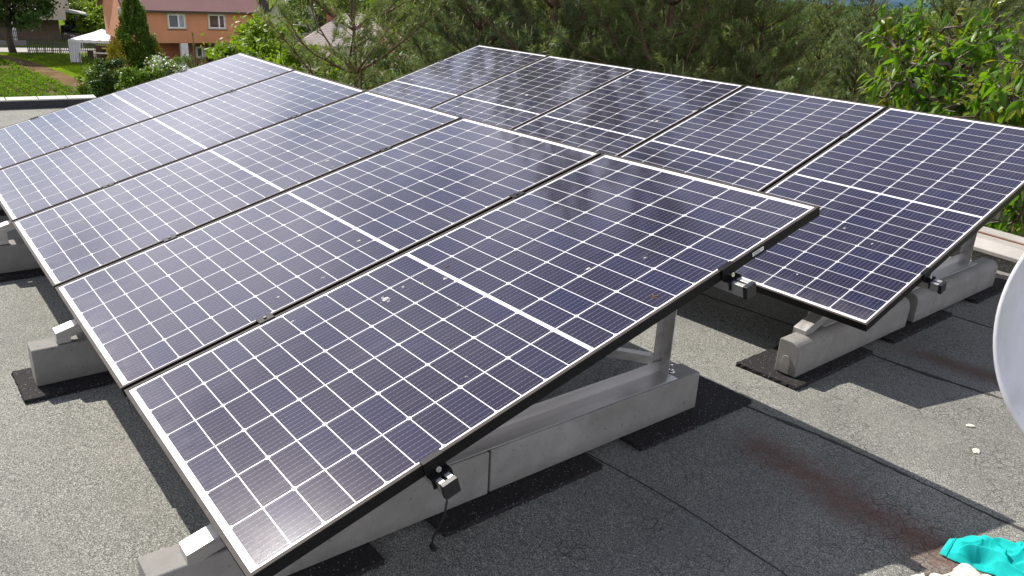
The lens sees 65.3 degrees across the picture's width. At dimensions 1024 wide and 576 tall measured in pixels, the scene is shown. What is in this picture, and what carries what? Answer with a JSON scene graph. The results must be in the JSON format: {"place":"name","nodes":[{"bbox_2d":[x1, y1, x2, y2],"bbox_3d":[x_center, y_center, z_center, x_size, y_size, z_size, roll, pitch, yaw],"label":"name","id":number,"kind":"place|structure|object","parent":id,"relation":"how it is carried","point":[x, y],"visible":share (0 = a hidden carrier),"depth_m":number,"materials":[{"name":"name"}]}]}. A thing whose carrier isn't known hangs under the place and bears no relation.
{"place":"outdoors","nodes":[
{"label":"outdoors","id":0,"kind":"place"},
{"bbox_2d":[0,40,26,45],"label":"wall","id":1,"kind":"structure","parent":0,"point":[16,43],"depth_m":80.50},
{"bbox_2d":[0,0,68,39],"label":"house","id":2,"kind":"structure","parent":0,"point":[52,28],"depth_m":87.27,"materials":[{"name":"grey"}]},
{"bbox_2d":[0,56,79,97],"bbox_3d":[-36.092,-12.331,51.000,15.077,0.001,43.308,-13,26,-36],"label":"field","id":3,"kind":"structure","parent":0,"point":[6,65],"depth_m":56.12,"materials":[{"name":"plant"}]},
{"bbox_2d":[0,55,89,90],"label":"path","id":4,"kind":"structure","parent":0,"point":[67,80],"depth_m":63.87,"materials":[{"name":"soil"}]},
{"bbox_2d":[0,47,95,52],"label":"road","id":5,"kind":"structure","parent":0,"point":[18,49],"depth_m":77.41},
{"bbox_2d":[97,0,261,70],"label":"house","id":6,"kind":"structure","parent":0,"point":[173,24],"depth_m":62.96,"materials":[{"name":"orange paint"}]},
{"bbox_2d":[166,13,187,29],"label":"window","id":7,"kind":"structure","parent":6,"relation":"in","point":[175,21],"depth_m":61.76,"materials":[{"name":"white glass"}]},
{"bbox_2d":[195,46,206,58],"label":"recessed window","id":8,"kind":"structure","parent":6,"relation":"in","point":[199,51],"depth_m":64.98,"materials":[{"name":"white glass"}]},
{"bbox_2d":[207,14,226,29],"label":"window","id":9,"kind":"structure","parent":6,"relation":"in","point":[215,21],"depth_m":63.49,"materials":[{"name":"white glass"}]},
{"bbox_2d":[269,0,322,40],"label":"house","id":10,"kind":"structure","parent":0,"point":[272,11],"depth_m":102.19,"materials":[{"name":"tile"}]},
{"bbox_2d":[0,0,893,84],"bbox_3d":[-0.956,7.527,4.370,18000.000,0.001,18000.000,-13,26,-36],"label":"ground","id":11,"kind":"structure","parent":0,"point":[58,69],"depth_m":78.44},
{"bbox_2d":[0,0,67,52],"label":"garden tree","id":12,"kind":"object","parent":11,"relation":"on","point":[30,13],"visible":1,"depth_m":73.37,"materials":[{"name":"green plant"}]},
{"bbox_2d":[0,52,109,77],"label":"grass","id":13,"kind":"structure","parent":11,"relation":"on","point":[56,59],"depth_m":70.43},
{"bbox_2d":[25,33,104,53],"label":"slat fence","id":14,"kind":"object","parent":11,"relation":"on","point":[55,50],"visible":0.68,"depth_m":75.15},
{"bbox_2d":[60,25,80,39],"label":"parked car","id":15,"kind":"object","parent":11,"relation":"on","point":[65,29],"visible":0.58,"depth_m":88.52,"materials":[{"name":"black paint"}]},
{"bbox_2d":[68,0,89,18],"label":"garden tree","id":16,"kind":"object","parent":11,"relation":"on","point":[74,6],"visible":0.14,"depth_m":93.37,"materials":[{"name":"green plant"}]},
{"bbox_2d":[65,9,95,35],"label":"carport","id":17,"kind":"object","parent":11,"relation":"on","point":[77,12],"visible":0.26,"depth_m":88.00,"materials":[{"name":"white metal"}]},
{"bbox_2d":[70,16,100,34],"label":"garden bush","id":18,"kind":"object","parent":11,"relation":"on","point":[91,28],"visible":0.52,"depth_m":87.82,"materials":[{"name":"green plant"}]},
{"bbox_2d":[73,71,99,94],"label":"garden bush","id":19,"kind":"object","parent":11,"relation":"on","point":[82,89],"visible":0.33,"depth_m":50.09,"materials":[{"name":"green plant"}]},
{"bbox_2d":[68,29,110,62],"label":"party tent","id":20,"kind":"object","parent":11,"relation":"on","point":[74,43],"visible":0.71,"depth_m":69.66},
{"bbox_2d":[76,0,102,27],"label":"garden tree","id":21,"kind":"object","parent":11,"relation":"on","point":[88,5],"visible":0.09,"depth_m":88.70,"materials":[{"name":"green plant"}]},
{"bbox_2d":[87,5,105,29],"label":"garden tree","id":22,"kind":"object","parent":11,"relation":"on","point":[97,15],"visible":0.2,"depth_m":84.82,"materials":[{"name":"green plant"}]},
{"bbox_2d":[82,63,116,96],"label":"garden bush","id":23,"kind":"object","parent":11,"relation":"on","point":[89,74],"visible":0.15,"depth_m":47.64,"materials":[{"name":"green plant"}]},
{"bbox_2d":[85,54,127,97],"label":"garden bush","id":24,"kind":"object","parent":11,"relation":"on","point":[100,85],"visible":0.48,"depth_m":46.72,"materials":[{"name":"green plant"}]},
{"bbox_2d":[105,36,127,91],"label":"golden thuja","id":25,"kind":"object","parent":11,"relation":"on","point":[111,49],"visible":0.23,"depth_m":47.69,"materials":[{"name":"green plant"}]},
{"bbox_2d":[113,64,155,90],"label":"garden bush","id":26,"kind":"object","parent":11,"relation":"on","point":[127,74],"visible":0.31,"depth_m":44.94,"materials":[{"name":"green plant"}]},
{"bbox_2d":[112,0,166,71],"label":"dark thuja","id":27,"kind":"object","parent":11,"relation":"on","point":[132,17],"visible":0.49,"depth_m":49.19,"materials":[{"name":"green plant"}]},
{"bbox_2d":[118,65,166,88],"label":"garden bush","id":28,"kind":"object","parent":11,"relation":"on","point":[159,73],"visible":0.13,"depth_m":45.69,"materials":[{"name":"green plant"}]},
{"bbox_2d":[143,52,188,76],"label":"flowering bush","id":29,"kind":"object","parent":11,"relation":"on","point":[159,61],"visible":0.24,"depth_m":46.78,"materials":[{"name":"white plant"}]},
{"bbox_2d":[168,54,194,73],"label":"garden bush","id":30,"kind":"object","parent":11,"relation":"on","point":[176,59],"visible":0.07,"depth_m":48.20,"materials":[{"name":"green plant"}]},
{"bbox_2d":[183,31,206,68],"bbox_3d":[-7.683,-2.692,20.008,1.978,7.174,2.102,-13,26,-36],"label":"pine sapling","id":31,"kind":"object","parent":11,"relation":"on","point":[189,64],"visible":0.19,"depth_m":18.93,"materials":[{"name":"green plant"}]},
{"bbox_2d":[205,22,287,61],"bbox_3d":[-10.297,-7.079,32.056,3.802,6.729,4.122,17,25,32],"label":"bush","id":32,"kind":"object","parent":11,"relation":"on","point":[239,36],"visible":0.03,"depth_m":30.93,"materials":[{"name":"green plant"}]},
{"bbox_2d":[260,0,270,42],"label":"outbuilding","id":33,"kind":"structure","parent":11,"relation":"on","point":[264,3],"depth_m":90.66,"materials":[{"name":"grey metal"}]},
{"bbox_2d":[200,9,346,81],"bbox_3d":[-7.511,-5.075,26.021,5.081,7.596,5.121,-3,22,-16],"label":"maple tree","id":34,"kind":"object","parent":11,"relation":"on","point":[257,34],"visible":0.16,"depth_m":24.82,"materials":[{"name":"green plant"}]},
{"bbox_2d":[273,0,356,35],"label":"garden tree","id":35,"kind":"object","parent":11,"relation":"on","point":[307,16],"visible":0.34,"depth_m":82.15,"materials":[{"name":"green plant"}]},
{"bbox_2d":[299,6,385,86],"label":"cottage","id":36,"kind":"structure","parent":11,"relation":"on","point":[326,29],"depth_m":58.50,"materials":[{"name":"grey"}]},
{"bbox_2d":[249,0,462,90],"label":"pine tree","id":37,"kind":"object","parent":11,"relation":"on","point":[363,25],"visible":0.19,"depth_m":12.15,"materials":[{"name":"green plant"}]},
{"bbox_2d":[311,31,419,87],"bbox_3d":[-4.693,-6.321,30.051,9.531,7.562,9.936,-6,23,-22],"label":"undergrowth shrub","id":38,"kind":"object","parent":11,"relation":"on","point":[385,65],"visible":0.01,"depth_m":29.03,"materials":[{"name":"green plant"}]},
{"bbox_2d":[357,0,499,88],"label":"pine tree","id":39,"kind":"object","parent":11,"relation":"on","point":[404,49],"visible":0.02,"depth_m":22.80,"materials":[{"name":"green plant"}]},
{"bbox_2d":[412,0,472,69],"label":"spruce tree","id":40,"kind":"object","parent":11,"relation":"on","point":[430,33],"depth_m":16.51,"materials":[{"name":"green plant"}]},
{"bbox_2d":[364,0,534,84],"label":"pine tree","id":41,"kind":"object","parent":11,"relation":"on","point":[420,7],"visible":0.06,"depth_m":14.45,"materials":[{"name":"green plant"}]},
{"bbox_2d":[404,0,546,70],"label":"pine tree","id":42,"kind":"object","parent":11,"relation":"on","point":[448,37],"visible":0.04,"depth_m":12.63,"materials":[{"name":"green plant"}]},
{"bbox_2d":[421,0,560,57],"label":"pine tree","id":43,"kind":"object","parent":11,"relation":"on","point":[524,26],"depth_m":18.31,"materials":[{"name":"green plant"}]},
{"bbox_2d":[0,107,1023,575],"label":"roof","id":44,"kind":"structure","parent":11,"relation":"on","point":[874,465],"depth_m":2.67,"materials":[{"name":"asphalt"}]},
{"bbox_2d":[0,268,44,281],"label":"rubber mat","id":45,"kind":"object","parent":44,"relation":"on","point":[22,274],"visible":0.14,"depth_m":4.31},
{"bbox_2d":[0,239,39,273],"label":"concrete kerb","id":46,"kind":"structure","parent":45,"relation":"on","point":[16,255],"depth_m":4.32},
{"bbox_2d":[0,95,95,109],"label":"parapet","id":47,"kind":"structure","parent":44,"relation":"on","point":[30,102],"depth_m":10.33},
{"bbox_2d":[11,368,115,403],"bbox_3d":[-1.671,0.329,3.303,0.651,0.020,0.309,-13,25,-36],"label":"rubber mat","id":48,"kind":"object","parent":44,"relation":"on","point":[30,390],"visible":0.34,"depth_m":3.13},
{"bbox_2d":[27,332,107,385],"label":"concrete kerb","id":49,"kind":"structure","parent":48,"relation":"on","point":[52,360],"depth_m":3.13,"materials":[{"name":"concrete"}]},
{"bbox_2d":[53,319,82,343],"bbox_3d":[-0.988,-0.265,3.614,2.002,0.622,0.098,-13,26,-36],"label":"panel support","id":50,"kind":"object","parent":49,"relation":"on","point":[65,332],"visible":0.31,"depth_m":3.11,"materials":[{"name":"metal"}]},
{"bbox_2d":[288,542,384,575],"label":"rubber mat","id":51,"kind":"object","parent":44,"relation":"on","point":[362,559],"visible":0.25,"depth_m":2.19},
{"bbox_2d":[137,451,488,575],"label":"concrete kerb","id":52,"kind":"structure","parent":51,"relation":"on","point":[421,499],"depth_m":2.27,"materials":[{"name":"concrete"}]},
{"bbox_2d":[179,310,677,565],"bbox_3d":[-0.015,0.202,2.462,2.002,0.612,0.098,-13,26,-36],"label":"panel support","id":53,"kind":"object","parent":52,"relation":"on","point":[202,544],"visible":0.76,"depth_m":2.74,"materials":[{"name":"metal"}]},
{"bbox_2d":[606,347,653,364],"bbox_3d":[-0.306,0.146,3.240,1.765,0.116,0.032,11,22,18],"label":"brace","id":54,"kind":"object","parent":53,"relation":"attached to","point":[633,355],"visible":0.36,"depth_m":2.98,"materials":[{"name":"metal"}]},
{"bbox_2d":[425,453,601,536],"bbox_3d":[-0.037,0.624,2.640,0.651,0.020,0.309,-13,25,-36],"label":"rubber mat","id":55,"kind":"object","parent":44,"relation":"on","point":[482,508],"visible":0.43,"depth_m":2.54,"materials":[{"name":"rubber"}]},
{"bbox_2d":[487,363,699,491],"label":"concrete kerb","id":56,"kind":"structure","parent":55,"relation":"on","point":[521,458],"depth_m":2.76,"materials":[{"name":"concrete"}]},
{"bbox_2d":[618,376,750,450],"bbox_3d":[0.618,0.472,3.131,0.651,0.020,0.309,-13,25,-36],"label":"rubber mat","id":57,"kind":"object","parent":44,"relation":"on","point":[714,401],"visible":0.57,"depth_m":3.07,"materials":[{"name":"rubber"}]},
{"bbox_2d":[736,345,872,390],"bbox_3d":[1.337,0.319,3.632,0.651,0.020,0.309,-14,25,-37],"label":"rubber mat","id":58,"kind":"object","parent":44,"relation":"on","point":[763,363],"visible":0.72,"depth_m":3.52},
{"bbox_2d":[775,297,909,376],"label":"concrete kerb","id":59,"kind":"structure","parent":58,"relation":"on","point":[798,354],"depth_m":3.53,"materials":[{"name":"concrete"}]},
{"bbox_2d":[793,232,977,335],"bbox_3d":[2.022,-0.294,3.981,2.002,0.670,0.098,-14,27,-37],"label":"panel support","id":60,"kind":"object","parent":59,"relation":"on","point":[810,322],"visible":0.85,"depth_m":4.38,"materials":[{"name":"metal"}]},
{"bbox_2d":[879,310,951,343],"bbox_3d":[1.988,0.159,4.145,0.651,0.020,0.309,-14,25,-37],"label":"rubber mat","id":61,"kind":"object","parent":44,"relation":"on","point":[907,330],"visible":0.4,"depth_m":4.03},
{"bbox_2d":[905,257,997,321],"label":"concrete kerb","id":62,"kind":"structure","parent":61,"relation":"on","point":[970,281],"depth_m":4.31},
{"bbox_2d":[912,563,981,575],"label":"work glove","id":63,"kind":"object","parent":44,"relation":"on","point":[963,569],"visible":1,"depth_m":2.21,"materials":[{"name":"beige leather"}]},
{"bbox_2d":[939,535,1023,575],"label":"shirt","id":64,"kind":"object","parent":44,"relation":"on","point":[996,556],"visible":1,"depth_m":2.31,"materials":[{"name":"teal fabric"}]},
{"bbox_2d":[963,273,1008,303],"bbox_3d":[2.729,-0.024,4.729,0.651,0.021,0.309,-14,25,-37],"label":"rubber mat","id":65,"kind":"object","parent":44,"relation":"on","point":[999,283],"visible":0.28,"depth_m":4.59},
{"bbox_2d":[951,226,1023,273],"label":"parapet","id":66,"kind":"structure","parent":44,"relation":"on","point":[1004,251],"depth_m":5.05,"materials":[{"name":"metal"}]},
{"bbox_2d":[993,253,1023,435],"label":"satellite dish","id":67,"kind":"object","parent":44,"relation":"on","point":[1008,344],"visible":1,"depth_m":1.95,"materials":[{"name":"paint"}]},
{"bbox_2d":[450,0,660,70],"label":"pine tree","id":68,"kind":"object","parent":11,"relation":"on","point":[528,44],"visible":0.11,"depth_m":11.70,"materials":[{"name":"green plant"}]},
{"bbox_2d":[520,0,698,61],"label":"pine tree","id":69,"kind":"object","parent":11,"relation":"on","point":[540,5],"visible":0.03,"depth_m":16.49,"materials":[{"name":"green plant"}]},
{"bbox_2d":[594,0,703,54],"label":"pine tree","id":70,"kind":"object","parent":11,"relation":"on","point":[677,7],"visible":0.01,"depth_m":23.75,"materials":[{"name":"green plant"}]},
{"bbox_2d":[539,0,786,86],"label":"pine tree","id":71,"kind":"object","parent":11,"relation":"on","point":[666,58],"visible":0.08,"depth_m":10.85,"materials":[{"name":"green plant"}]},
{"bbox_2d":[645,0,801,91],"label":"pine tree","id":72,"kind":"object","parent":11,"relation":"on","point":[688,23],"visible":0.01,"depth_m":15.77,"materials":[{"name":"green plant"}]},
{"bbox_2d":[673,0,840,98],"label":"pine tree","id":73,"kind":"object","parent":11,"relation":"on","point":[787,57],"visible":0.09,"depth_m":10.82,"materials":[{"name":"green plant"}]},
{"bbox_2d":[540,0,1022,79],"bbox_3d":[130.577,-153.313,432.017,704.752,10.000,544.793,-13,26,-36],"label":"woods","id":74,"kind":"object","parent":11,"relation":"on","point":[845,12],"visible":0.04,"depth_m":231.49,"materials":[{"name":"green plant"}]},
{"bbox_2d":[692,20,870,80],"bbox_3d":[13.338,-10.271,41.952,10.260,8.086,11.026,-13,26,-36],"label":"broadleaf tree","id":75,"kind":"object","parent":11,"relation":"on","point":[790,41],"visible":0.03,"depth_m":39.85,"materials":[{"name":"green plant"}]},
{"bbox_2d":[778,0,854,99],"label":"pine tree","id":76,"kind":"object","parent":11,"relation":"on","point":[811,62],"visible":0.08,"depth_m":17.76,"materials":[{"name":"green plant"}]},
{"bbox_2d":[772,68,878,101],"bbox_3d":[9.472,-3.654,25.214,9.885,7.523,9.482,10,22,16],"label":"undergrowth shrub","id":77,"kind":"object","parent":11,"relation":"on","point":[862,99],"depth_m":24.25,"materials":[{"name":"green plant"}]},
{"bbox_2d":[789,23,911,91],"bbox_3d":[13.339,-6.010,30.868,6.596,8.063,6.914,10,22,16],"label":"broadleaf tree","id":78,"kind":"object","parent":11,"relation":"on","point":[829,42],"visible":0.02,"depth_m":29.86,"materials":[{"name":"green plant"}]},
{"bbox_2d":[813,0,907,104],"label":"pine tree","id":79,"kind":"object","parent":11,"relation":"on","point":[848,72],"visible":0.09,"depth_m":12.79,"materials":[{"name":"green plant"}]},
{"bbox_2d":[822,30,945,107],"bbox_3d":[12.854,-5.293,29.118,10.314,8.183,10.753,-8,24,-28],"label":"undergrowth shrub","id":80,"kind":"object","parent":11,"relation":"on","point":[869,82],"depth_m":27.85,"materials":[{"name":"green plant"}]},
{"bbox_2d":[857,11,970,109],"bbox_3d":[13.534,-4.818,26.866,7.018,8.724,7.128,-13,26,-36],"label":"broadleaf tree","id":81,"kind":"object","parent":11,"relation":"on","point":[904,101],"depth_m":25.55,"materials":[{"name":"green plant"}]},
{"bbox_2d":[834,0,1014,63],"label":"broadleaf tree","id":82,"kind":"object","parent":11,"relation":"on","point":[929,8],"visible":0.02,"depth_m":32.16,"materials":[{"name":"green plant"}]},
{"bbox_2d":[854,0,1023,235],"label":"cherry tree","id":83,"kind":"object","parent":11,"relation":"on","point":[923,76],"visible":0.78,"depth_m":6.07,"materials":[{"name":"green plant"}]},
{"bbox_2d":[857,0,1023,230],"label":"pine tree","id":84,"kind":"object","parent":11,"relation":"on","point":[943,5],"visible":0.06,"depth_m":10.77,"materials":[{"name":"green plant"}]},
{"bbox_2d":[865,0,1023,232],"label":"pine tree","id":85,"kind":"object","parent":11,"relation":"on","point":[969,1],"depth_m":18.37,"materials":[{"name":"green plant"}]},
{"bbox_2d":[907,0,1023,236],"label":"pine tree","id":86,"kind":"object","parent":11,"relation":"on","point":[1013,54],"visible":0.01,"depth_m":11.72,"materials":[{"name":"green plant"}]},
{"bbox_2d":[777,0,1006,14],"bbox_3d":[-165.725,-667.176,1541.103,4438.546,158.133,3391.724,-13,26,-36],"label":"hills","id":87,"kind":"structure","parent":0,"point":[893,3],"depth_m":1216.21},
{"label":"concrete kerb","id":88,"kind":"structure","parent":0,"visible":0},
{"bbox_3d":[-2.880,-1.189,5.848,2.002,0.734,0.098,-13,26,-36],"label":"panel support","id":89,"kind":"object","parent":88,"relation":"on","visible":0},
{"bbox_2d":[423,472,460,499],"bbox_3d":[-1.811,-0.354,3.896,0.044,0.044,5.418,-29,35,-28],"label":"mounting rail","id":90,"kind":"object","parent":89,"relation":"on","point":[448,486],"visible":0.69,"depth_m":1.93,"materials":[{"name":"metal"}]},
{"bbox_2d":[0,53,294,169],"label":"solar panel","id":91,"kind":"object","parent":90,"relation":"on","point":[29,139],"visible":0.98,"depth_m":5.64,"materials":[{"name":"glass"}]},
{"bbox_2d":[0,70,365,225],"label":"solar panel","id":92,"kind":"object","parent":90,"relation":"on","point":[42,182],"visible":0.98,"depth_m":4.83,"materials":[{"name":"glass"}]},
{"bbox_2d":[12,91,461,292],"bbox_3d":[-1.391,-0.607,4.150,2.094,0.036,1.042,-29,35,-28],"label":"solar panel","id":93,"kind":"object","parent":90,"relation":"on","point":[70,240],"visible":0.99,"depth_m":4.03,"materials":[{"name":"glass"}]},
{"bbox_2d":[256,313,274,323],"bbox_3d":[-0.838,0.117,2.730,0.055,0.044,0.040,-29,34,-28],"label":"clamp","id":94,"kind":"object","parent":90,"relation":"attached to","point":[264,318],"visible":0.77,"depth_m":2.72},
{"bbox_2d":[55,117,600,396],"bbox_3d":[-0.736,-0.281,3.380,2.094,0.036,1.042,-29,34,-28],"label":"solar panel","id":95,"kind":"object","parent":90,"relation":"on","point":[141,316],"visible":1,"depth_m":3.24,"materials":[{"name":"glass"}]},
{"bbox_2d":[419,449,453,489],"bbox_3d":[-0.185,0.445,1.960,0.060,0.066,0.044,-29,34,-28],"label":"end clamp","id":96,"kind":"object","parent":90,"relation":"attached to","point":[435,466],"visible":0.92,"depth_m":1.95,"materials":[{"name":"metal"}]},
{"bbox_2d":[429,500,447,551],"bbox_3d":[-0.198,0.633,2.112,0.028,0.341,0.247,-1,21,-10],"label":"hanging cable","id":97,"kind":"object","parent":90,"relation":"hanging from","point":[433,547],"visible":1,"depth_m":2.10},
{"bbox_2d":[124,153,819,575],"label":"solar panel","id":98,"kind":"object","parent":90,"relation":"on","point":[288,437],"visible":1,"depth_m":2.41,"materials":[{"name":"glass"}]},
{"bbox_2d":[714,277,755,299],"bbox_3d":[-0.942,-0.833,4.412,0.044,0.044,5.442,-29,35,-28],"label":"mounting rail","id":99,"kind":"object","parent":89,"relation":"on","point":[745,289],"visible":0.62,"depth_m":2.45,"materials":[{"name":"metal"}]},
{"bbox_2d":[717,261,741,290],"bbox_3d":[0.677,-0.039,2.486,0.060,0.066,0.044,-29,34,-28],"label":"end clamp","id":100,"kind":"object","parent":99,"relation":"attached to","point":[729,275],"visible":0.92,"depth_m":2.48,"materials":[{"name":"metal"}]},
{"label":"concrete kerb","id":101,"kind":"structure","parent":0,"visible":0},
{"bbox_3d":[-0.846,-1.628,7.203,2.002,0.786,0.098,-14,27,-37],"label":"panel support","id":102,"kind":"object","parent":101,"relation":"on","visible":0},
{"bbox_2d":[917,279,946,293],"bbox_3d":[0.158,-0.835,5.407,0.044,0.044,5.432,-32,36,-28],"label":"mounting rail","id":103,"kind":"object","parent":102,"relation":"on","point":[938,286],"visible":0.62,"depth_m":3.49,"materials":[{"name":"metal"}]},
{"bbox_2d":[368,45,547,107],"bbox_3d":[-0.783,-1.782,7.165,2.094,0.038,1.042,-32,37,-28],"label":"solar panel","id":104,"kind":"object","parent":103,"relation":"on","point":[447,79],"visible":0.54,"depth_m":7.30,"materials":[{"name":"glass"}]},
{"bbox_2d":[432,56,634,129],"bbox_3d":[-0.109,-1.456,6.412,2.094,0.036,1.042,-32,36,-28],"label":"solar panel","id":105,"kind":"object","parent":103,"relation":"on","point":[521,96],"visible":0.64,"depth_m":6.54,"materials":[{"name":"glass"}]},
{"bbox_2d":[513,69,743,155],"bbox_3d":[0.565,-1.129,5.659,2.094,0.037,1.042,-32,36,-28],"label":"solar panel","id":106,"kind":"object","parent":103,"relation":"on","point":[625,113],"visible":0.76,"depth_m":5.78,"materials":[{"name":"glass"}]},
{"bbox_2d":[619,85,885,191],"bbox_3d":[1.239,-0.803,4.906,2.094,0.037,1.042,-32,36,-28],"label":"solar panel","id":107,"kind":"object","parent":103,"relation":"on","point":[760,139],"visible":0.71,"depth_m":5.03,"materials":[{"name":"glass"}]},
{"bbox_2d":[735,107,1023,331],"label":"solar panel","id":108,"kind":"object","parent":103,"relation":"on","point":[903,199],"visible":0.9,"depth_m":3.98,"materials":[{"name":"glass"}]},
{"bbox_2d":[920,267,935,288],"bbox_3d":[1.831,-0.045,3.518,0.060,0.066,0.044,-32,36,-28],"label":"end clamp","id":109,"kind":"object","parent":103,"relation":"attached to","point":[928,278],"visible":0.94,"depth_m":3.51,"materials":[{"name":"metal"}]},
{"bbox_3d":[-1.980,-0.270,4.951,0.651,0.021,0.309,-13,25,-36],"label":"rubber mat","id":110,"kind":"object","parent":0,"visible":0},
{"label":"concrete kerb","id":111,"kind":"structure","parent":110,"relation":"on","visible":0},
{"bbox_2d":[0,220,14,244],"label":"panel support","id":112,"kind":"object","parent":111,"relation":"on","point":[6,227],"visible":0.09,"depth_m":4.25,"materials":[{"name":"metal"}]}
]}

